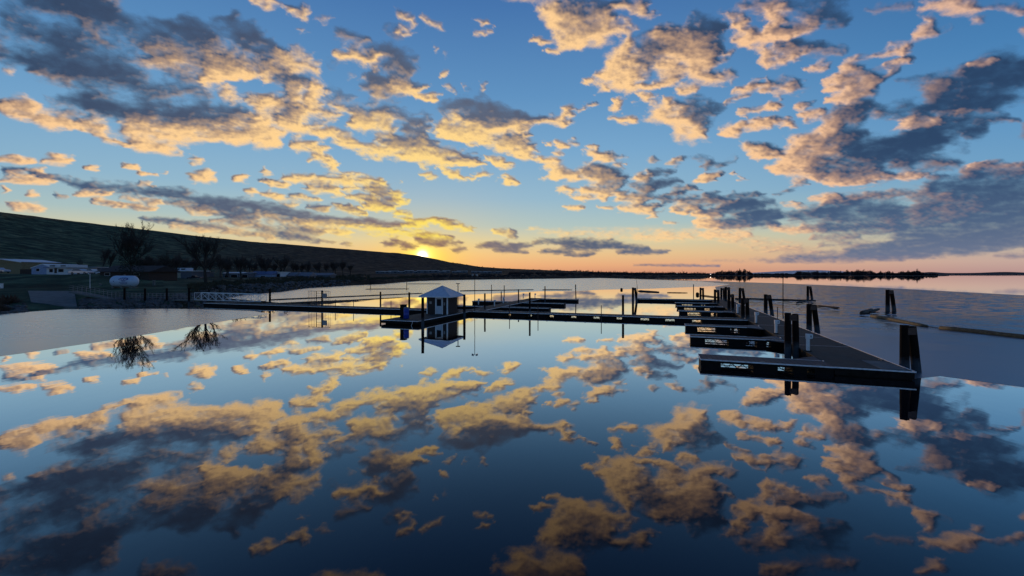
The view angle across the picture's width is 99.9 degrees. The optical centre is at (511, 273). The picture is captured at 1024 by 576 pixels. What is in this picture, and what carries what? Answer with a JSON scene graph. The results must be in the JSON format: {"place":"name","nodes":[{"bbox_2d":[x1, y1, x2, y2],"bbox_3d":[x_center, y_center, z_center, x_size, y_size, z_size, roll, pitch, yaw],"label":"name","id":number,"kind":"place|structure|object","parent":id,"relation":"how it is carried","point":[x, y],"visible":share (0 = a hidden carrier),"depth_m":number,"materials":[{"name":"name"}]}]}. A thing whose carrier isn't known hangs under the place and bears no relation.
{"place":"outdoors","nodes":[
{"label":"outdoors","id":0,"kind":"place"},
{"bbox_2d":[0,212,707,310],"bbox_3d":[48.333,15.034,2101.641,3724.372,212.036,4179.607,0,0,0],"label":"hillside","id":1,"kind":"structure","parent":0,"point":[29,237],"depth_m":456.13,"materials":[{"name":"green plant"}]},
{"bbox_2d":[0,268,10,272],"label":"parked car","id":2,"kind":"object","parent":1,"relation":"on","point":[3,270],"visible":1,"depth_m":125.75,"materials":[{"name":"silver metal"}]},
{"bbox_2d":[0,294,22,311],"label":"bank brush","id":3,"kind":"object","parent":1,"relation":"on","point":[4,299],"visible":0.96,"depth_m":66.50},
{"bbox_2d":[20,269,30,273],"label":"yard fence","id":4,"kind":"object","parent":1,"relation":"on","point":[25,271],"visible":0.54,"depth_m":136.00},
{"bbox_2d":[0,259,60,273],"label":"shed","id":5,"kind":"structure","parent":1,"relation":"on","point":[14,266],"depth_m":138.00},
{"bbox_2d":[28,291,76,307],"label":"concrete slab","id":6,"kind":"structure","parent":1,"relation":"on","point":[65,299],"depth_m":73.73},
{"bbox_2d":[31,264,76,273],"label":"house","id":7,"kind":"structure","parent":1,"relation":"on","point":[39,269],"depth_m":128.00,"materials":[{"name":"white glass"}]},
{"bbox_2d":[46,265,96,274],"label":"house","id":8,"kind":"structure","parent":1,"relation":"on","point":[59,269],"depth_m":126.17,"materials":[{"name":"grey metal"}]},
{"bbox_2d":[68,269,93,273],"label":"parked car","id":9,"kind":"object","parent":1,"relation":"on","point":[79,271],"visible":0.93,"depth_m":121.19,"materials":[{"name":"silver metal"}]},
{"bbox_2d":[100,249,110,266],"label":"bare tree","id":10,"kind":"object","parent":1,"relation":"on","point":[106,254],"visible":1,"depth_m":150.21,"materials":[{"name":"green plant"}]},
{"bbox_2d":[107,253,117,266],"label":"bare tree","id":11,"kind":"object","parent":1,"relation":"on","point":[111,258],"visible":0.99,"depth_m":165.17,"materials":[{"name":"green plant"}]},
{"bbox_2d":[109,275,138,287],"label":"storage tank","id":12,"kind":"object","parent":1,"relation":"on","point":[124,281],"visible":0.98,"depth_m":92.11,"materials":[{"name":"metal"}]},
{"bbox_2d":[123,288,125,299],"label":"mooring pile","id":13,"kind":"object","parent":1,"relation":"on","point":[124,293],"visible":0.55,"depth_m":73.79,"materials":[{"name":"brown wood"}]},
{"bbox_2d":[107,221,155,281],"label":"shaggy tree","id":14,"kind":"object","parent":1,"relation":"on","point":[125,246],"visible":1,"depth_m":103.69,"materials":[{"name":"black plant"}]},
{"bbox_2d":[69,285,200,300],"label":"fence","id":15,"kind":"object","parent":1,"relation":"on","point":[86,293],"depth_m":74.20,"materials":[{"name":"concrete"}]},
{"bbox_2d":[194,292,265,301],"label":"gangway","id":16,"kind":"object","parent":15,"relation":"attached to","point":[223,299],"visible":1,"depth_m":73.83,"materials":[{"name":"white paint"}]},
{"bbox_2d":[95,266,180,280],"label":"long building","id":17,"kind":"structure","parent":1,"relation":"on","point":[166,273],"depth_m":120.23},
{"bbox_2d":[156,249,175,266],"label":"bare tree","id":18,"kind":"object","parent":1,"relation":"on","point":[163,260],"visible":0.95,"depth_m":149.56,"materials":[{"name":"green plant"}]},
{"bbox_2d":[0,280,350,313],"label":"shore rocks","id":19,"kind":"object","parent":1,"relation":"on","point":[84,302],"visible":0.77,"depth_m":76.88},
{"bbox_2d":[169,253,182,269],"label":"bare tree","id":20,"kind":"object","parent":1,"relation":"on","point":[177,260],"visible":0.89,"depth_m":169.58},
{"bbox_2d":[181,256,194,267],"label":"bare tree","id":21,"kind":"object","parent":1,"relation":"on","point":[186,263],"visible":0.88,"depth_m":182.01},
{"bbox_2d":[177,268,208,277],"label":"garage building","id":22,"kind":"structure","parent":1,"relation":"on","point":[186,272],"depth_m":179.17,"materials":[{"name":"grey glass"}]},
{"bbox_2d":[191,256,201,270],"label":"bare tree","id":23,"kind":"object","parent":1,"relation":"on","point":[195,265],"visible":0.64,"depth_m":234.11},
{"bbox_2d":[171,235,226,282],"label":"bare tree","id":24,"kind":"object","parent":1,"relation":"on","point":[195,250],"visible":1,"depth_m":121.78,"materials":[{"name":"brown plant"}]},
{"bbox_2d":[206,255,215,271],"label":"bare tree","id":25,"kind":"object","parent":1,"relation":"on","point":[210,266],"visible":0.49,"depth_m":214.02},
{"bbox_2d":[214,253,230,277],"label":"bare tree","id":26,"kind":"object","parent":1,"relation":"on","point":[219,263],"visible":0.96,"depth_m":184.20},
{"bbox_2d":[222,260,232,276],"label":"bare tree","id":27,"kind":"object","parent":1,"relation":"on","point":[228,266],"visible":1,"depth_m":187.25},
{"bbox_2d":[223,272,246,276],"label":"house","id":28,"kind":"structure","parent":1,"relation":"on","point":[234,274],"depth_m":190.00,"materials":[{"name":"grey glass"}]},
{"bbox_2d":[232,257,245,279],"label":"bare tree","id":29,"kind":"object","parent":1,"relation":"on","point":[239,264],"visible":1,"depth_m":149.88,"materials":[{"name":"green plant"}]},
{"bbox_2d":[241,255,251,271],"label":"bare tree","id":30,"kind":"object","parent":1,"relation":"on","point":[248,263],"visible":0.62,"depth_m":207.88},
{"bbox_2d":[242,272,256,277],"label":"house","id":31,"kind":"structure","parent":1,"relation":"on","point":[248,274],"depth_m":192.00,"materials":[{"name":"grey glass"}]},
{"bbox_2d":[249,263,257,271],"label":"bare tree","id":32,"kind":"object","parent":1,"relation":"on","point":[255,265],"visible":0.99,"depth_m":227.45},
{"bbox_2d":[258,262,268,271],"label":"bare tree","id":33,"kind":"object","parent":1,"relation":"on","point":[264,266],"visible":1,"depth_m":198.95,"materials":[{"name":"brown plant"}]},
{"bbox_2d":[254,253,275,270],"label":"bare tree","id":34,"kind":"object","parent":1,"relation":"on","point":[259,260],"visible":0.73,"depth_m":203.77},
{"bbox_2d":[254,271,277,276],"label":"house","id":35,"kind":"structure","parent":1,"relation":"on","point":[267,274],"depth_m":197.05,"materials":[{"name":"grey glass"}]},
{"bbox_2d":[269,262,277,270],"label":"bare tree","id":36,"kind":"object","parent":1,"relation":"on","point":[274,268],"visible":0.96,"depth_m":249.59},
{"bbox_2d":[273,254,291,271],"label":"bare tree","id":37,"kind":"object","parent":1,"relation":"on","point":[283,262],"visible":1,"depth_m":223.48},
{"bbox_2d":[277,272,288,276],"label":"house","id":38,"kind":"structure","parent":1,"relation":"on","point":[281,274],"depth_m":201.74,"materials":[{"name":"grey metal"}]},
{"bbox_2d":[286,272,298,276],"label":"house","id":39,"kind":"structure","parent":1,"relation":"on","point":[294,274],"depth_m":206.08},
{"bbox_2d":[301,260,310,271],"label":"bare tree","id":40,"kind":"object","parent":1,"relation":"on","point":[307,265],"visible":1,"depth_m":239.59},
{"bbox_2d":[296,272,316,277],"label":"house","id":41,"kind":"structure","parent":1,"relation":"on","point":[309,274],"depth_m":209.57,"materials":[{"name":"grey glass"}]},
{"bbox_2d":[187,274,429,295],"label":"shore scrub","id":42,"kind":"object","parent":1,"relation":"on","point":[195,287],"visible":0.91,"depth_m":152.05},
{"bbox_2d":[313,262,320,272],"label":"bare tree","id":43,"kind":"object","parent":1,"relation":"on","point":[318,267],"visible":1,"depth_m":279.94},
{"bbox_2d":[315,273,335,277],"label":"house","id":44,"kind":"structure","parent":1,"relation":"on","point":[332,275],"depth_m":226.08,"materials":[{"name":"grey glass"}]},
{"bbox_2d":[323,262,329,272],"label":"bare tree","id":45,"kind":"object","parent":1,"relation":"on","point":[326,266],"visible":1,"depth_m":310.95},
{"bbox_2d":[328,260,340,272],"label":"bare tree","id":46,"kind":"object","parent":1,"relation":"on","point":[332,266],"visible":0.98,"depth_m":331.77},
{"bbox_2d":[335,260,347,273],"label":"bare tree","id":47,"kind":"object","parent":1,"relation":"on","point":[342,265],"visible":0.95,"depth_m":340.43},
{"bbox_2d":[430,271,698,277],"bbox_3d":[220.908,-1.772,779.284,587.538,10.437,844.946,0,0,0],"label":"scrub","id":48,"kind":"object","parent":1,"relation":"on","point":[606,273],"visible":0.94,"depth_m":578.65,"materials":[{"name":"brown plant"}]},
{"bbox_2d":[453,262,709,274],"bbox_3d":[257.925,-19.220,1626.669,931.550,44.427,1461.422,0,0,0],"label":"ridge trees","id":49,"kind":"object","parent":1,"relation":"on","point":[608,272],"visible":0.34,"depth_m":1488.51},
{"bbox_2d":[0,274,1023,575],"bbox_3d":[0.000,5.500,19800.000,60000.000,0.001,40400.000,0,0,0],"label":"water","id":50,"kind":"structure","parent":0,"point":[302,442],"depth_m":13.23,"materials":[{"name":"liquid"}]},
{"bbox_2d":[0,309,268,355],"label":"thin ice","id":51,"kind":"structure","parent":50,"relation":"on","point":[25,332],"depth_m":46.57,"materials":[{"name":"ice"}]},
{"bbox_2d":[188,288,189,305],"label":"mooring pile","id":52,"kind":"object","parent":50,"relation":"in","point":[188,296],"visible":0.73,"depth_m":73.79,"materials":[{"name":"brown wood"}]},
{"bbox_2d":[203,302,476,314],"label":"shore walkway","id":53,"kind":"structure","parent":50,"relation":"on","point":[344,308],"depth_m":66.31,"materials":[{"name":"metal"}]},
{"bbox_2d":[311,290,329,306],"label":"fence gate","id":54,"kind":"structure","parent":53,"relation":"on","point":[323,295],"depth_m":66.68,"materials":[{"name":"metal"}]},
{"bbox_2d":[271,293,422,299],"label":"floating log","id":55,"kind":"object","parent":50,"relation":"on","point":[342,296],"visible":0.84,"depth_m":100.82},
{"bbox_2d":[421,297,423,325],"bbox_3d":[-9.506,4.515,45.800,0.344,3.970,0.327,0,0,0],"label":"mooring pile","id":56,"kind":"object","parent":50,"relation":"in","point":[422,311],"visible":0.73,"depth_m":45.68,"materials":[{"name":"brown wood"}]},
{"bbox_2d":[381,311,468,324],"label":"hut platform","id":57,"kind":"structure","parent":50,"relation":"on","point":[414,319],"depth_m":48.53,"materials":[{"name":"metal"}]},
{"bbox_2d":[400,304,406,317],"bbox_3d":[-12.321,4.260,48.808,0.660,1.540,0.580,0,0,19],"label":"dock cabinet","id":58,"kind":"object","parent":57,"relation":"on","point":[402,306],"visible":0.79,"depth_m":48.58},
{"bbox_2d":[404,307,408,318],"bbox_3d":[-11.849,4.375,48.219,0.630,1.310,0.630,0,0,19],"label":"blue drum","id":59,"kind":"object","parent":57,"relation":"on","point":[406,312],"visible":1,"depth_m":47.96,"materials":[{"name":"plastic"}]},
{"bbox_2d":[419,286,462,314],"bbox_3d":[-8.873,3.261,54.753,4.384,3.538,4.185,0,0,19],"label":"dock hut","id":60,"kind":"object","parent":57,"relation":"on","point":[441,299],"visible":0.98,"depth_m":53.60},
{"bbox_2d":[436,298,441,313],"bbox_3d":[-9.054,4.025,53.357,0.820,1.950,0.047,0,0,19],"label":"door","id":61,"kind":"structure","parent":60,"relation":"in","point":[438,300],"depth_m":53.34,"materials":[{"name":"paint"}]},
{"bbox_2d":[463,294,465,316],"bbox_3d":[-6.061,4.565,54.700,0.331,3.870,0.315,0,0,0],"label":"mooring pile","id":62,"kind":"object","parent":50,"relation":"in","point":[464,305],"visible":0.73,"depth_m":54.58,"materials":[{"name":"brown wood"}]},
{"bbox_2d":[457,305,483,308],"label":"finger dock","id":63,"kind":"object","parent":50,"relation":"on","point":[467,307],"visible":0.45,"depth_m":67.01,"materials":[{"name":"wood"}]},
{"bbox_2d":[228,278,727,302],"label":"thin ice","id":64,"kind":"structure","parent":50,"relation":"on","point":[514,285],"depth_m":171.88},
{"bbox_2d":[472,301,510,303],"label":"finger dock","id":65,"kind":"object","parent":50,"relation":"on","point":[489,302],"visible":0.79,"depth_m":78.46,"materials":[{"name":"wood"}]},
{"bbox_2d":[460,289,533,290],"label":"floating log","id":66,"kind":"object","parent":50,"relation":"on","point":[493,290],"visible":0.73,"depth_m":139.18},
{"bbox_2d":[468,298,541,310],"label":"back pier","id":67,"kind":"structure","parent":50,"relation":"on","point":[500,305],"depth_m":70.62,"materials":[{"name":"wood"}]},
{"bbox_2d":[501,306,550,310],"bbox_3d":[2.072,5.322,64.587,7.435,0.655,1.565,0,0,19],"label":"finger dock","id":68,"kind":"object","parent":50,"relation":"on","point":[527,308],"visible":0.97,"depth_m":64.14,"materials":[{"name":"metal"}]},
{"bbox_2d":[529,292,530,311],"bbox_3d":[2.419,4.525,58.600,0.260,3.950,0.247,0,0,0],"label":"mooring pile","id":69,"kind":"object","parent":50,"relation":"in","point":[529,301],"visible":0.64,"depth_m":58.50,"materials":[{"name":"brown wood"}]},
{"bbox_2d":[522,302,565,305],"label":"finger dock","id":70,"kind":"object","parent":50,"relation":"on","point":[543,304],"visible":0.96,"depth_m":73.67,"materials":[{"name":"wood"}]},
{"bbox_2d":[541,298,578,301],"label":"finger dock","id":71,"kind":"object","parent":50,"relation":"on","point":[566,300],"visible":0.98,"depth_m":84.83,"materials":[{"name":"wood"}]},
{"bbox_2d":[473,310,747,323],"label":"cross walkway","id":72,"kind":"structure","parent":50,"relation":"on","point":[725,320],"depth_m":51.88,"materials":[{"name":"metal"}]},
{"bbox_2d":[472,274,477,310],"bbox_3d":[-4.990,2.530,57.600,0.840,5.040,0.240,0,0,0],"label":"lamp pole","id":73,"kind":"object","parent":72,"relation":"on","point":[474,289],"visible":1,"depth_m":57.58,"materials":[{"name":"grey metal"}]},
{"bbox_2d":[622,295,623,313],"bbox_3d":[14.249,4.625,55.200,0.310,3.750,0.295,0,0,0],"label":"mooring pile","id":74,"kind":"object","parent":50,"relation":"in","point":[622,304],"visible":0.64,"depth_m":55.08,"materials":[{"name":"brown wood"}]},
{"bbox_2d":[632,287,637,301],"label":"pile pair","id":75,"kind":"object","parent":50,"relation":"in","point":[634,290],"visible":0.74,"depth_m":85.31,"materials":[{"name":"wood"}]},
{"bbox_2d":[638,298,710,302],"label":"end dock","id":76,"kind":"object","parent":50,"relation":"on","point":[676,300],"visible":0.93,"depth_m":84.33,"materials":[{"name":"metal"}]},
{"bbox_2d":[675,302,716,305],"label":"finger dock","id":77,"kind":"object","parent":50,"relation":"on","point":[695,304],"visible":0.97,"depth_m":74.15,"materials":[{"name":"brown wood"}]},
{"bbox_2d":[676,305,723,309],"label":"finger dock","id":78,"kind":"object","parent":50,"relation":"on","point":[703,307],"visible":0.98,"depth_m":66.31,"materials":[{"name":"brown wood"}]},
{"bbox_2d":[699,288,703,298],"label":"pile pair","id":79,"kind":"object","parent":50,"relation":"in","point":[701,293],"visible":0.6,"depth_m":85.87,"materials":[{"name":"wood"}]},
{"bbox_2d":[679,310,732,315],"bbox_3d":[26.153,5.322,58.333,6.625,0.655,4.000,0,0,19],"label":"finger dock","id":80,"kind":"object","parent":50,"relation":"on","point":[701,312],"visible":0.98,"depth_m":57.62,"materials":[{"name":"brown wood"}]},
{"bbox_2d":[714,289,719,302],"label":"pile pair","id":81,"kind":"object","parent":50,"relation":"in","point":[717,292],"visible":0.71,"depth_m":73.31,"materials":[{"name":"wood"}]},
{"bbox_2d":[720,288,723,299],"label":"pile pair","id":82,"kind":"object","parent":50,"relation":"in","point":[721,289],"visible":0.56,"depth_m":87.86,"materials":[{"name":"wood"}]},
{"bbox_2d":[685,324,763,332],"bbox_3d":[20.422,5.322,41.957,6.625,0.655,3.900,0,0,19],"label":"finger dock","id":83,"kind":"object","parent":50,"relation":"on","point":[750,328],"visible":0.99,"depth_m":41.34,"materials":[{"name":"brown wood"}]},
{"bbox_2d":[724,287,729,300],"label":"pile pair","id":84,"kind":"object","parent":50,"relation":"in","point":[725,292],"visible":0.53,"depth_m":78.83,"materials":[{"name":"wood"}]},
{"bbox_2d":[727,294,733,310],"bbox_3d":[30.301,4.614,59.499,0.978,3.712,0.433,0,0,0],"label":"pile pair","id":85,"kind":"object","parent":50,"relation":"in","point":[730,304],"visible":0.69,"depth_m":59.36,"materials":[{"name":"wood"}]},
{"bbox_2d":[689,334,783,345],"bbox_3d":[17.746,5.322,34.312,6.625,0.655,3.900,0,0,19],"label":"finger dock","id":86,"kind":"object","parent":50,"relation":"on","point":[774,341],"visible":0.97,"depth_m":33.76,"materials":[{"name":"brown wood"}]},
{"bbox_2d":[738,288,744,302],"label":"pile pair","id":87,"kind":"object","parent":50,"relation":"in","point":[743,293],"visible":0.57,"depth_m":80.81,"materials":[{"name":"wood"}]},
{"bbox_2d":[741,298,749,317],"bbox_3d":[26.583,4.614,48.999,0.978,3.712,0.433,0,0,0],"label":"pile pair","id":88,"kind":"object","parent":50,"relation":"in","point":[744,305],"visible":0.63,"depth_m":48.84,"materials":[{"name":"wood"}]},
{"bbox_2d":[698,354,834,374],"bbox_3d":[14.819,5.322,25.864,6.681,0.655,3.281,0,0,19],"label":"finger dock","id":89,"kind":"object","parent":50,"relation":"on","point":[814,365],"visible":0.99,"depth_m":24.74,"materials":[{"name":"grey wood"}]},
{"bbox_2d":[764,294,773,314],"bbox_3d":[34.082,4.635,57.025,1.398,3.829,0.556,0,0,0],"label":"pile pair","id":90,"kind":"object","parent":50,"relation":"in","point":[767,298],"visible":0.65,"depth_m":56.83,"materials":[{"name":"wood"}]},
{"bbox_2d":[735,298,815,300],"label":"floating log","id":91,"kind":"object","parent":50,"relation":"on","point":[778,299],"visible":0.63,"depth_m":89.56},
{"bbox_2d":[784,313,798,353],"bbox_3d":[19.208,4.587,29.499,1.008,3.827,0.446,0,0,0],"label":"pile pair","id":92,"kind":"object","parent":50,"relation":"in","point":[789,318],"visible":0.69,"depth_m":29.34,"materials":[{"name":"brown wood"}]},
{"bbox_2d":[806,286,812,299],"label":"pile pair","id":93,"kind":"object","parent":50,"relation":"in","point":[808,288],"visible":0.78,"depth_m":90.85,"materials":[{"name":"wood"}]},
{"bbox_2d":[806,304,819,333],"bbox_3d":[27.787,4.652,39.645,1.371,3.756,0.545,0,0,-6],"label":"pile pair","id":94,"kind":"object","parent":50,"relation":"in","point":[811,311],"visible":0.65,"depth_m":39.47,"materials":[{"name":"wood"}]},
{"bbox_2d":[710,299,916,379],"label":"pier","id":95,"kind":"structure","parent":50,"relation":"on","point":[843,359],"depth_m":26.89,"materials":[{"name":"wood"}]},
{"bbox_2d":[774,320,779,333],"bbox_3d":[22.361,4.481,36.336,0.418,1.138,0.280,0,0,8],"label":"power pedestal","id":96,"kind":"object","parent":95,"relation":"on","point":[776,322],"visible":1,"depth_m":36.24,"materials":[{"name":"white paint"}]},
{"bbox_2d":[804,334,812,351],"bbox_3d":[19.336,4.481,28.013,0.418,1.138,0.280,0,0,8],"label":"power pedestal","id":97,"kind":"object","parent":95,"relation":"on","point":[808,337],"visible":1,"depth_m":27.93,"materials":[{"name":"white paint"}]},
{"bbox_2d":[859,308,871,313],"bbox_3d":[49.927,5.322,60.464,6.831,0.654,0.630,0,0,-40],"label":"floating log","id":98,"kind":"object","parent":50,"relation":"on","point":[865,311],"visible":0.77,"depth_m":59.02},
{"bbox_2d":[885,290,895,310],"bbox_3d":[55.727,4.512,63.229,1.598,4.376,0.635,0,0,0],"label":"pile pair","id":99,"kind":"object","parent":50,"relation":"in","point":[889,296],"visible":0.69,"depth_m":63.02,"materials":[{"name":"wood"}]},
{"bbox_2d":[870,315,928,326],"bbox_3d":[44.404,5.400,49.581,0.564,0.505,11.161,0,0,17],"label":"floating log","id":100,"kind":"object","parent":50,"relation":"on","point":[898,320],"visible":0.8,"depth_m":48.89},
{"bbox_2d":[0,0,1023,266],"bbox_3d":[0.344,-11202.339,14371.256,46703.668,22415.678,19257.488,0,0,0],"label":"sky","id":101,"kind":"structure","parent":0,"point":[974,208],"depth_m":18953.94,"materials":[{"name":"blue"}]},
{"bbox_2d":[654,278,703,278],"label":"sandbar","id":102,"kind":"structure","parent":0,"point":[678,278],"depth_m":473.05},
{"bbox_2d":[709,270,851,273],"bbox_3d":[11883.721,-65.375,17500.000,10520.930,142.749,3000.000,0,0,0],"label":"mountains","id":103,"kind":"structure","parent":0,"point":[795,271],"depth_m":16165.04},
{"bbox_2d":[605,278,1023,386],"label":"ruffled water","id":104,"kind":"structure","parent":0,"point":[976,357],"depth_m":49.49,"materials":[{"name":"liquid"}]},
{"bbox_2d":[899,325,921,372],"bbox_3d":[22.299,4.677,24.054,1.331,3.647,0.529,0,0,-9],"label":"pile pair","id":105,"kind":"object","parent":104,"relation":"in","point":[909,352],"visible":0.69,"depth_m":23.88,"materials":[{"name":"brown wood"}]},
{"bbox_2d":[939,326,1023,338],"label":"floating log","id":106,"kind":"object","parent":104,"relation":"in","point":[988,332],"visible":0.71,"depth_m":39.23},
{"bbox_2d":[708,275,948,275],"bbox_3d":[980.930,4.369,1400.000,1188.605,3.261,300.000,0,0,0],"label":"shore","id":107,"kind":"structure","parent":0,"point":[829,275],"depth_m":1260.28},
{"bbox_2d":[712,269,752,275],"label":"woods","id":108,"kind":"object","parent":107,"relation":"on","point":[737,272],"visible":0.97,"depth_m":1191.54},
{"bbox_2d":[750,273,792,275],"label":"woods","id":109,"kind":"object","parent":107,"relation":"on","point":[784,274],"visible":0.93,"depth_m":1200.02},
{"bbox_2d":[793,271,843,275],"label":"woods","id":110,"kind":"object","parent":107,"relation":"on","point":[817,273],"visible":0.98,"depth_m":1189.84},
{"bbox_2d":[840,269,875,275],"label":"woods","id":111,"kind":"object","parent":107,"relation":"on","point":[863,272],"visible":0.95,"depth_m":1194.93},
{"bbox_2d":[875,271,895,275],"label":"woods","id":112,"kind":"object","parent":107,"relation":"on","point":[886,273],"visible":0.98,"depth_m":1191.66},
{"bbox_2d":[896,269,924,275],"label":"woods","id":113,"kind":"object","parent":107,"relation":"on","point":[917,272],"visible":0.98,"depth_m":1188.72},
{"bbox_2d":[923,272,1023,272],"bbox_3d":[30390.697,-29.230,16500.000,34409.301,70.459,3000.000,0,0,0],"label":"mountains","id":114,"kind":"structure","parent":0,"point":[986,272],"depth_m":15189.66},
{"bbox_2d":[927,273,1023,273],"bbox_3d":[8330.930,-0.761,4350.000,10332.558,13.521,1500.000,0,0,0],"label":"plateau","id":115,"kind":"structure","parent":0,"point":[978,273],"depth_m":3677.01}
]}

